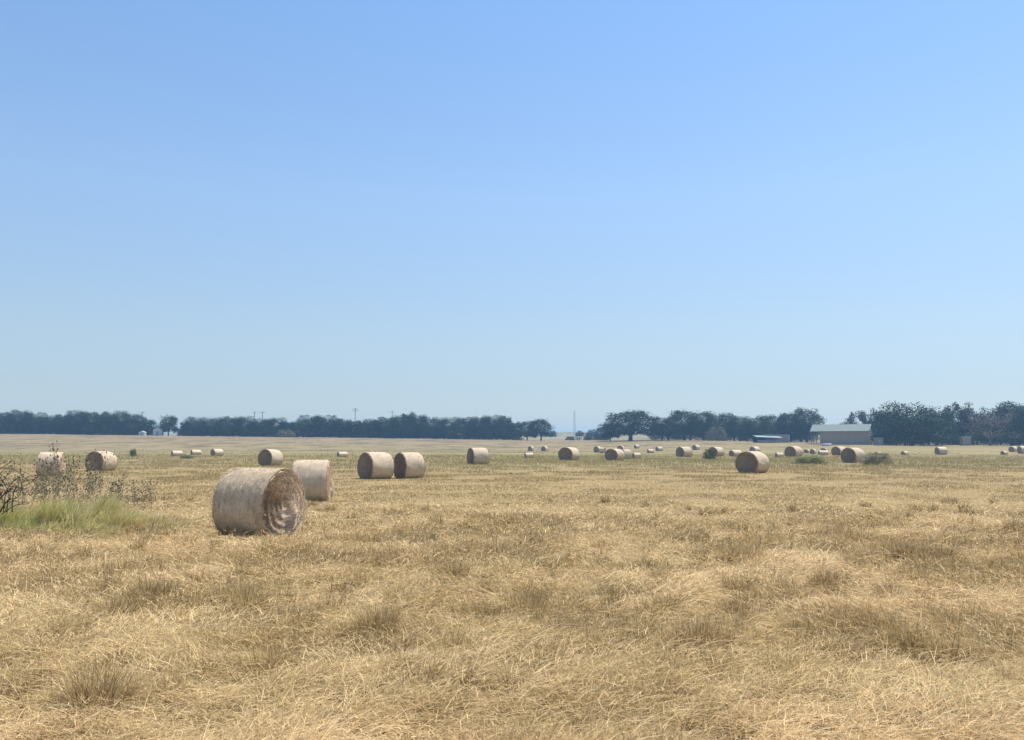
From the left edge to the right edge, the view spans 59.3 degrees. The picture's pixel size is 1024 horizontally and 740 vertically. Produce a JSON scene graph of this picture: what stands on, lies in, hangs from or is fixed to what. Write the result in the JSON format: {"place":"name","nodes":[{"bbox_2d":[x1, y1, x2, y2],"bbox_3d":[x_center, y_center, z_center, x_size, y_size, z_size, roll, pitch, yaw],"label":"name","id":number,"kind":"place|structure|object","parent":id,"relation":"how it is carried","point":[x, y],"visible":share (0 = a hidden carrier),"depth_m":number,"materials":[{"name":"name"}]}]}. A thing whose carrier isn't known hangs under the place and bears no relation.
{"place":"outdoors","nodes":[
{"label":"outdoors","id":0,"kind":"place"},
{"bbox_2d":[0,489,209,541],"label":"green grass","id":1,"kind":"structure","parent":0,"point":[106,515],"depth_m":21.52,"materials":[{"name":"green plant"}]},
{"bbox_2d":[0,432,1023,739],"bbox_3d":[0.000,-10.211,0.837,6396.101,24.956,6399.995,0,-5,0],"label":"ground","id":2,"kind":"structure","parent":0,"point":[292,446],"depth_m":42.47,"materials":[{"name":"beige plant"}]},
{"bbox_2d":[0,412,18,433],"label":"live oak","id":3,"kind":"object","parent":2,"relation":"on","point":[3,421],"visible":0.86,"depth_m":430.66,"materials":[{"name":"green plant"}]},
{"bbox_2d":[1,459,21,495],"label":"dried sunflower","id":4,"kind":"object","parent":2,"relation":"on","point":[11,476],"visible":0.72,"depth_m":27.40,"materials":[{"name":"brown plant"}]},
{"bbox_2d":[2,409,37,433],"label":"live oak","id":5,"kind":"object","parent":2,"relation":"on","point":[19,416],"visible":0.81,"depth_m":433.36,"materials":[{"name":"green plant"}]},
{"bbox_2d":[0,457,47,513],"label":"dead bush","id":6,"kind":"object","parent":2,"relation":"on","point":[9,498],"visible":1,"depth_m":20.87,"materials":[{"name":"brown plant"}]},
{"bbox_2d":[18,412,47,433],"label":"live oak","id":7,"kind":"object","parent":2,"relation":"on","point":[32,419],"visible":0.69,"depth_m":436.52,"materials":[{"name":"green plant"}]},
{"bbox_2d":[32,458,51,502],"bbox_3d":[-14.571,3.571,27.913,0.484,1.683,0.675,-4,-4,-10],"label":"dried sunflower","id":8,"kind":"object","parent":2,"relation":"on","point":[42,466],"visible":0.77,"depth_m":27.96,"materials":[{"name":"brown plant"}]},
{"bbox_2d":[30,450,54,508],"bbox_3d":[-15.100,3.540,28.919,0.580,1.950,0.668,9,-7,-17],"label":"dried sunflower","id":9,"kind":"object","parent":2,"relation":"on","point":[37,487],"visible":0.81,"depth_m":28.89,"materials":[{"name":"brown plant"}]},
{"bbox_2d":[36,415,59,433],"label":"live oak","id":10,"kind":"object","parent":2,"relation":"on","point":[41,429],"visible":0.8,"depth_m":435.93,"materials":[{"name":"green plant"}]},
{"bbox_2d":[36,452,65,475],"bbox_3d":[-30.813,6.312,60.351,1.688,1.641,1.779,2,-4,-15],"label":"hay bale","id":11,"kind":"object","parent":2,"relation":"on","point":[45,455],"visible":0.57,"depth_m":59.71,"materials":[{"name":"plant"}]},
{"bbox_2d":[45,432,63,503],"bbox_3d":[-14.583,3.225,28.755,0.583,2.476,0.516,-3,-6,32],"label":"dried sunflower","id":12,"kind":"object","parent":2,"relation":"on","point":[57,456],"visible":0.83,"depth_m":28.73,"materials":[{"name":"brown plant"}]},
{"bbox_2d":[46,468,62,499],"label":"dried sunflower","id":13,"kind":"object","parent":2,"relation":"on","point":[56,478],"visible":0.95,"depth_m":26.16,"materials":[{"name":"brown plant"}]},
{"bbox_2d":[47,414,74,434],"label":"live oak","id":14,"kind":"object","parent":2,"relation":"on","point":[58,422],"visible":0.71,"depth_m":435.89,"materials":[{"name":"green plant"}]},
{"bbox_2d":[58,460,80,501],"bbox_3d":[-12.918,3.436,26.311,0.662,1.592,0.444,1,-5,-14],"label":"dried sunflower","id":15,"kind":"object","parent":2,"relation":"on","point":[67,470],"visible":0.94,"depth_m":26.28,"materials":[{"name":"brown plant"}]},
{"bbox_2d":[65,456,79,501],"bbox_3d":[-14.548,3.707,29.810,0.484,1.731,0.675,2,-5,-40],"label":"dried sunflower","id":16,"kind":"object","parent":2,"relation":"on","point":[74,471],"visible":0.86,"depth_m":29.87,"materials":[{"name":"brown plant"}]},
{"bbox_2d":[58,410,92,434],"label":"live oak","id":17,"kind":"object","parent":2,"relation":"on","point":[74,417],"visible":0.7,"depth_m":435.71,"materials":[{"name":"green plant"}]},
{"bbox_2d":[75,470,96,507],"bbox_3d":[-12.431,3.582,26.412,0.580,1.287,0.673,-12,-11,43],"label":"dried sunflower","id":18,"kind":"object","parent":2,"relation":"on","point":[86,484],"visible":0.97,"depth_m":26.43,"materials":[{"name":"brown plant"}]},
{"bbox_2d":[79,449,96,496],"bbox_3d":[-13.606,3.507,28.992,0.668,1.950,0.580,2,-5,-23],"label":"dried sunflower","id":19,"kind":"object","parent":2,"relation":"on","point":[90,459],"visible":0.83,"depth_m":29.03,"materials":[{"name":"brown plant"}]},
{"bbox_2d":[73,411,104,434],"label":"live oak","id":20,"kind":"object","parent":2,"relation":"on","point":[88,416],"visible":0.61,"depth_m":433.74,"materials":[{"name":"green plant"}]},
{"bbox_2d":[84,451,117,470],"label":"hay bale","id":21,"kind":"object","parent":2,"relation":"on","point":[112,463],"visible":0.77,"depth_m":70.29,"materials":[{"name":"plant"}]},
{"bbox_2d":[93,451,113,499],"bbox_3d":[-12.551,3.385,27.488,0.595,1.898,0.460,9,-8,-23],"label":"dried sunflower","id":22,"kind":"object","parent":2,"relation":"on","point":[105,462],"visible":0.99,"depth_m":27.51,"materials":[{"name":"brown plant"}]},
{"bbox_2d":[89,411,123,434],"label":"live oak","id":23,"kind":"object","parent":2,"relation":"on","point":[101,419],"visible":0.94,"depth_m":427.23,"materials":[{"name":"green plant"}]},
{"bbox_2d":[102,411,137,434],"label":"live oak","id":24,"kind":"object","parent":2,"relation":"on","point":[125,429],"visible":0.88,"depth_m":430.91,"materials":[{"name":"green plant"}]},
{"bbox_2d":[119,413,148,434],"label":"live oak","id":25,"kind":"object","parent":2,"relation":"on","point":[137,417],"visible":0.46,"depth_m":438.65,"materials":[{"name":"green plant"}]},
{"bbox_2d":[134,418,159,434],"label":"live oak","id":26,"kind":"object","parent":2,"relation":"on","point":[148,428],"visible":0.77,"depth_m":428.09,"materials":[{"name":"green plant"}]},
{"bbox_2d":[141,479,157,507],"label":"dried sunflower","id":27,"kind":"object","parent":2,"relation":"on","point":[152,489],"visible":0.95,"depth_m":27.70,"materials":[{"name":"brown plant"}]},
{"bbox_2d":[158,415,178,435],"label":"live oak","id":28,"kind":"object","parent":2,"relation":"on","point":[166,425],"visible":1,"depth_m":425.27,"materials":[{"name":"green plant"}]},
{"bbox_2d":[179,416,208,435],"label":"live oak","id":29,"kind":"object","parent":2,"relation":"on","point":[193,427],"visible":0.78,"depth_m":436.80,"materials":[{"name":"green plant"}]},
{"bbox_2d":[192,416,226,435],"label":"live oak","id":30,"kind":"object","parent":2,"relation":"on","point":[208,427],"visible":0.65,"depth_m":435.84,"materials":[{"name":"green plant"}]},
{"bbox_2d":[210,449,223,455],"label":"hay bale","id":31,"kind":"object","parent":2,"relation":"on","point":[214,452],"visible":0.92,"depth_m":159.15},
{"bbox_2d":[209,415,247,436],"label":"live oak","id":32,"kind":"object","parent":2,"relation":"on","point":[225,427],"visible":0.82,"depth_m":429.80,"materials":[{"name":"green plant"}]},
{"bbox_2d":[229,415,260,436],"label":"live oak","id":33,"kind":"object","parent":2,"relation":"on","point":[245,429],"visible":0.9,"depth_m":429.56,"materials":[{"name":"green plant"}]},
{"bbox_2d":[209,467,307,537],"bbox_3d":[-5.816,3.074,20.995,1.697,1.600,1.749,-2,-6,21],"label":"hay bale","id":34,"kind":"object","parent":2,"relation":"on","point":[255,500],"visible":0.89,"depth_m":20.42,"materials":[{"name":"plant"}]},
{"bbox_2d":[246,418,274,436],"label":"live oak","id":35,"kind":"object","parent":2,"relation":"on","point":[261,423],"visible":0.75,"depth_m":429.91,"materials":[{"name":"green plant"}]},
{"bbox_2d":[258,449,283,465],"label":"hay bale","id":36,"kind":"object","parent":2,"relation":"on","point":[266,457],"visible":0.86,"depth_m":85.97,"materials":[{"name":"plant"}]},
{"bbox_2d":[259,417,294,436],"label":"live oak","id":37,"kind":"object","parent":2,"relation":"on","point":[275,421],"visible":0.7,"depth_m":428.39,"materials":[{"name":"green plant"}]},
{"bbox_2d":[276,430,295,436],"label":"grey shrub","id":38,"kind":"object","parent":2,"relation":"on","point":[289,433],"visible":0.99,"depth_m":414.58,"materials":[{"name":"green plant"}]},
{"bbox_2d":[277,420,296,436],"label":"live oak","id":39,"kind":"object","parent":2,"relation":"on","point":[287,426],"visible":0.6,"depth_m":428.73,"materials":[{"name":"green plant"}]},
{"bbox_2d":[290,421,310,436],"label":"live oak","id":40,"kind":"object","parent":2,"relation":"on","point":[301,426],"visible":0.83,"depth_m":431.55,"materials":[{"name":"green plant"}]},
{"bbox_2d":[296,414,326,437],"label":"live oak","id":41,"kind":"object","parent":2,"relation":"on","point":[310,422],"visible":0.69,"depth_m":437.94,"materials":[{"name":"green plant"}]},
{"bbox_2d":[292,459,334,501],"bbox_3d":[-7.486,4.162,33.921,1.570,1.616,1.656,0,-8,-4],"label":"hay bale","id":42,"kind":"object","parent":2,"relation":"on","point":[315,476],"visible":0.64,"depth_m":33.27,"materials":[{"name":"plant"}]},
{"bbox_2d":[307,415,338,436],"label":"live oak","id":43,"kind":"object","parent":2,"relation":"on","point":[325,423],"visible":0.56,"depth_m":439.76,"materials":[{"name":"green plant"}]},
{"bbox_2d":[324,418,354,437],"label":"live oak","id":44,"kind":"object","parent":2,"relation":"on","point":[333,426],"visible":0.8,"depth_m":433.54,"materials":[{"name":"green plant"}]},
{"bbox_2d":[340,420,370,437],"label":"live oak","id":45,"kind":"object","parent":2,"relation":"on","point":[352,426],"visible":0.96,"depth_m":430.52,"materials":[{"name":"green plant"}]},
{"bbox_2d":[356,418,384,437],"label":"live oak","id":46,"kind":"object","parent":2,"relation":"on","point":[369,424],"visible":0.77,"depth_m":434.55,"materials":[{"name":"green plant"}]},
{"bbox_2d":[357,452,394,478],"bbox_3d":[-8.149,5.704,53.755,1.626,1.644,1.870,4,-6,-40],"label":"hay bale","id":47,"kind":"object","parent":2,"relation":"on","point":[375,465],"visible":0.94,"depth_m":53.20,"materials":[{"name":"plant"}]},
{"bbox_2d":[371,417,400,438],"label":"live oak","id":48,"kind":"object","parent":2,"relation":"on","point":[387,431],"visible":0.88,"depth_m":435.17,"materials":[{"name":"green plant"}]},
{"bbox_2d":[385,414,414,438],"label":"live oak","id":49,"kind":"object","parent":2,"relation":"on","point":[400,428],"visible":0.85,"depth_m":436.78,"materials":[{"name":"green plant"}]},
{"bbox_2d":[399,411,418,438],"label":"live oak","id":50,"kind":"object","parent":2,"relation":"on","point":[408,431],"visible":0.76,"depth_m":438.99,"materials":[{"name":"green plant"}]},
{"bbox_2d":[394,452,425,478],"bbox_3d":[-6.240,5.797,54.685,1.478,1.647,1.700,3,-3,-36],"label":"hay bale","id":51,"kind":"object","parent":2,"relation":"on","point":[409,465],"visible":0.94,"depth_m":54.17,"materials":[{"name":"plant"}]},
{"bbox_2d":[404,414,431,438],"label":"live oak","id":52,"kind":"object","parent":2,"relation":"on","point":[417,422],"visible":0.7,"depth_m":439.74,"materials":[{"name":"green plant"}]},
{"bbox_2d":[415,416,448,438],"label":"live oak","id":53,"kind":"object","parent":2,"relation":"on","point":[425,428],"visible":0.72,"depth_m":436.65,"materials":[{"name":"green plant"}]},
{"bbox_2d":[431,417,466,438],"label":"live oak","id":54,"kind":"object","parent":2,"relation":"on","point":[444,423],"visible":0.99,"depth_m":432.39,"materials":[{"name":"green plant"}]},
{"bbox_2d":[451,417,479,439],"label":"live oak","id":55,"kind":"object","parent":2,"relation":"on","point":[465,424],"visible":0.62,"depth_m":441.00,"materials":[{"name":"green plant"}]},
{"bbox_2d":[464,416,490,439],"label":"live oak","id":56,"kind":"object","parent":2,"relation":"on","point":[476,419],"visible":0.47,"depth_m":440.78,"materials":[{"name":"green plant"}]},
{"bbox_2d":[467,447,489,464],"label":"hay bale","id":57,"kind":"object","parent":2,"relation":"on","point":[480,455],"visible":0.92,"depth_m":90.97,"materials":[{"name":"plant"}]},
{"bbox_2d":[476,415,507,439],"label":"live oak","id":58,"kind":"object","parent":2,"relation":"on","point":[492,426],"visible":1,"depth_m":432.34,"materials":[{"name":"green plant"}]},
{"bbox_2d":[493,416,515,439],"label":"live oak","id":59,"kind":"object","parent":2,"relation":"on","point":[507,421],"visible":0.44,"depth_m":440.20,"materials":[{"name":"green plant"}]},
{"bbox_2d":[0,435,1023,469],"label":"field weeds","id":60,"kind":"object","parent":2,"relation":"on","point":[644,459],"visible":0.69,"depth_m":149.03,"materials":[{"name":"green plant"}]},
{"bbox_2d":[500,421,523,439],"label":"live oak","id":61,"kind":"object","parent":2,"relation":"on","point":[510,430],"visible":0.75,"depth_m":437.84,"materials":[{"name":"green plant"}]},
{"bbox_2d":[517,420,536,439],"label":"live oak","id":62,"kind":"object","parent":2,"relation":"on","point":[526,431],"visible":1,"depth_m":423.34,"materials":[{"name":"green plant"}]},
{"bbox_2d":[528,418,554,440],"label":"live oak","id":63,"kind":"object","parent":2,"relation":"on","point":[538,423],"visible":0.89,"depth_m":425.13,"materials":[{"name":"green plant"}]},
{"bbox_2d":[558,447,579,460],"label":"hay bale","id":64,"kind":"object","parent":2,"relation":"on","point":[568,453],"visible":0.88,"depth_m":115.48,"materials":[{"name":"plant"}]},
{"bbox_2d":[600,423,619,440],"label":"live oak","id":65,"kind":"object","parent":2,"relation":"on","point":[604,435],"visible":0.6,"depth_m":388.80,"materials":[{"name":"green plant"}]},
{"bbox_2d":[605,449,624,459],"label":"hay bale","id":66,"kind":"object","parent":2,"relation":"on","point":[615,454],"visible":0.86,"depth_m":114.79,"materials":[{"name":"plant"}]},
{"bbox_2d":[597,409,659,440],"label":"live oak","id":67,"kind":"object","parent":2,"relation":"on","point":[636,419],"visible":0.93,"depth_m":384.54,"materials":[{"name":"green plant"}]},
{"bbox_2d":[647,415,680,440],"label":"live oak","id":68,"kind":"object","parent":2,"relation":"on","point":[661,429],"visible":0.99,"depth_m":380.98,"materials":[{"name":"green plant"}]},
{"bbox_2d":[648,428,686,439],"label":"live oak","id":69,"kind":"object","parent":2,"relation":"on","point":[659,437],"visible":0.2,"depth_m":424.86,"materials":[{"name":"green plant"}]},
{"bbox_2d":[675,447,692,456],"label":"hay bale","id":70,"kind":"object","parent":2,"relation":"on","point":[684,451],"visible":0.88,"depth_m":146.85,"materials":[{"name":"plant"}]},
{"bbox_2d":[667,408,703,439],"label":"live oak","id":71,"kind":"object","parent":2,"relation":"on","point":[684,415],"visible":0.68,"depth_m":386.55,"materials":[{"name":"green plant"}]},
{"bbox_2d":[670,423,701,439],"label":"live oak","id":72,"kind":"object","parent":2,"relation":"on","point":[692,436],"visible":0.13,"depth_m":425.47,"materials":[{"name":"green plant"}]},
{"bbox_2d":[684,410,726,439],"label":"live oak","id":73,"kind":"object","parent":2,"relation":"on","point":[706,426],"visible":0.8,"depth_m":383.87,"materials":[{"name":"green plant"}]},
{"bbox_2d":[702,448,716,459],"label":"field shrub","id":74,"kind":"object","parent":2,"relation":"on","point":[706,454],"visible":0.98,"depth_m":117.66,"materials":[{"name":"green plant"}]},
{"bbox_2d":[703,426,728,440],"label":"grey shrub","id":75,"kind":"object","parent":2,"relation":"on","point":[708,436],"visible":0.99,"depth_m":369.38,"materials":[{"name":"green plant"}]},
{"bbox_2d":[709,447,724,456],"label":"hay bale","id":76,"kind":"object","parent":2,"relation":"on","point":[719,451],"visible":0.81,"depth_m":150.26,"materials":[{"name":"plant"}]},
{"bbox_2d":[707,412,739,440],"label":"live oak","id":77,"kind":"object","parent":2,"relation":"on","point":[725,418],"visible":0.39,"depth_m":387.11,"materials":[{"name":"green plant"}]},
{"bbox_2d":[724,415,756,440],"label":"live oak","id":78,"kind":"object","parent":2,"relation":"on","point":[732,430],"visible":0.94,"depth_m":379.45,"materials":[{"name":"green plant"}]},
{"bbox_2d":[734,451,770,472],"bbox_3d":[17.071,6.540,63.893,1.721,1.597,1.938,3,-7,-43],"label":"hay bale","id":79,"kind":"object","parent":2,"relation":"on","point":[753,461],"visible":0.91,"depth_m":63.33,"materials":[{"name":"plant"}]},
{"bbox_2d":[740,415,775,437],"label":"live oak","id":80,"kind":"object","parent":2,"relation":"on","point":[763,421],"visible":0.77,"depth_m":378.70,"materials":[{"name":"green plant"}]},
{"bbox_2d":[753,435,782,442],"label":"open shed","id":81,"kind":"structure","parent":2,"relation":"on","point":[758,438],"depth_m":329.80,"materials":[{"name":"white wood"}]},
{"bbox_2d":[764,435,789,442],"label":"shed","id":82,"kind":"structure","parent":2,"relation":"on","point":[786,438],"depth_m":334.12,"materials":[{"name":"beige metal"}]},
{"bbox_2d":[765,414,792,434],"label":"live oak","id":83,"kind":"object","parent":2,"relation":"on","point":[772,419],"visible":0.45,"depth_m":389.07,"materials":[{"name":"green plant"}]},
{"bbox_2d":[774,411,807,441],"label":"live oak","id":84,"kind":"object","parent":2,"relation":"on","point":[786,418],"visible":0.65,"depth_m":387.51,"materials":[{"name":"green plant"}]},
{"bbox_2d":[784,446,802,456],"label":"hay bale","id":85,"kind":"object","parent":2,"relation":"on","point":[789,451],"visible":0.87,"depth_m":140.36,"materials":[{"name":"plant"}]},
{"bbox_2d":[784,408,826,441],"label":"live oak","id":86,"kind":"object","parent":2,"relation":"on","point":[811,420],"visible":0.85,"depth_m":381.76,"materials":[{"name":"green plant"}]},
{"bbox_2d":[792,434,819,441],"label":"live oak","id":87,"kind":"object","parent":2,"relation":"on","point":[801,439],"visible":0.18,"depth_m":416.98,"materials":[{"name":"green plant"}]},
{"bbox_2d":[789,455,828,464],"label":"field shrub","id":88,"kind":"object","parent":2,"relation":"on","point":[802,459],"visible":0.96,"depth_m":94.58,"materials":[{"name":"green plant"}]},
{"bbox_2d":[831,446,844,455],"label":"hay bale","id":89,"kind":"object","parent":2,"relation":"on","point":[836,450],"visible":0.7,"depth_m":163.29,"materials":[{"name":"plant"}]},
{"bbox_2d":[810,424,872,444],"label":"metal barn","id":90,"kind":"structure","parent":2,"relation":"on","point":[846,434],"depth_m":301.68,"materials":[{"name":"grey metal"}]},
{"bbox_2d":[841,447,865,462],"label":"hay bale","id":91,"kind":"object","parent":2,"relation":"on","point":[852,454],"visible":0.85,"depth_m":100.13,"materials":[{"name":"plant"}]},
{"bbox_2d":[845,410,871,423],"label":"live oak","id":92,"kind":"object","parent":2,"relation":"on","point":[851,420],"visible":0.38,"depth_m":346.83,"materials":[{"name":"green plant"}]},
{"bbox_2d":[862,408,890,440],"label":"live oak","id":93,"kind":"object","parent":2,"relation":"on","point":[871,418],"visible":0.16,"depth_m":344.79,"materials":[{"name":"green plant"}]},
{"bbox_2d":[862,452,893,464],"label":"field shrub","id":94,"kind":"object","parent":2,"relation":"on","point":[881,459],"visible":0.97,"depth_m":93.55,"materials":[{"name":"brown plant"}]},
{"bbox_2d":[873,437,883,445],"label":"green shed","id":95,"kind":"structure","parent":2,"relation":"on","point":[877,440],"depth_m":286.10,"materials":[{"name":"metal"}]},
{"bbox_2d":[873,411,904,444],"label":"live oak","id":96,"kind":"object","parent":2,"relation":"on","point":[876,422],"visible":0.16,"depth_m":329.17,"materials":[{"name":"green plant"}]},
{"bbox_2d":[870,400,955,445],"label":"live oak","id":97,"kind":"object","parent":2,"relation":"on","point":[906,433],"visible":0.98,"depth_m":293.46,"materials":[{"name":"green plant"}]},
{"bbox_2d":[913,410,964,444],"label":"live oak","id":98,"kind":"object","parent":2,"relation":"on","point":[948,417],"visible":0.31,"depth_m":313.91,"materials":[{"name":"green plant"}]},
{"bbox_2d":[934,447,946,454],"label":"hay bale","id":99,"kind":"object","parent":2,"relation":"on","point":[940,450],"visible":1,"depth_m":176.81},
{"bbox_2d":[937,401,976,444],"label":"live oak","id":100,"kind":"object","parent":2,"relation":"on","point":[956,407],"visible":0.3,"depth_m":319.22,"materials":[{"name":"green plant"}]},
{"bbox_2d":[960,437,970,445],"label":"hut","id":101,"kind":"object","parent":2,"relation":"on","point":[965,441],"visible":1,"depth_m":293.10,"materials":[{"name":"beige metal"}]},
{"bbox_2d":[953,407,992,444],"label":"live oak","id":102,"kind":"object","parent":2,"relation":"on","point":[971,424],"visible":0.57,"depth_m":314.18,"materials":[{"name":"green plant"}]},
{"bbox_2d":[961,407,1020,445],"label":"tree","id":103,"kind":"object","parent":2,"relation":"on","point":[1009,416],"visible":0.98,"depth_m":293.96,"materials":[{"name":"green plant"}]},
{"bbox_2d":[978,400,1023,445],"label":"live oak","id":104,"kind":"object","parent":2,"relation":"on","point":[1016,426],"visible":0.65,"depth_m":312.13,"materials":[{"name":"green plant"}]},
{"bbox_2d":[0,0,1023,433],"label":"sky","id":105,"kind":"structure","parent":0,"point":[518,210],"materials":[{"name":"blue"}]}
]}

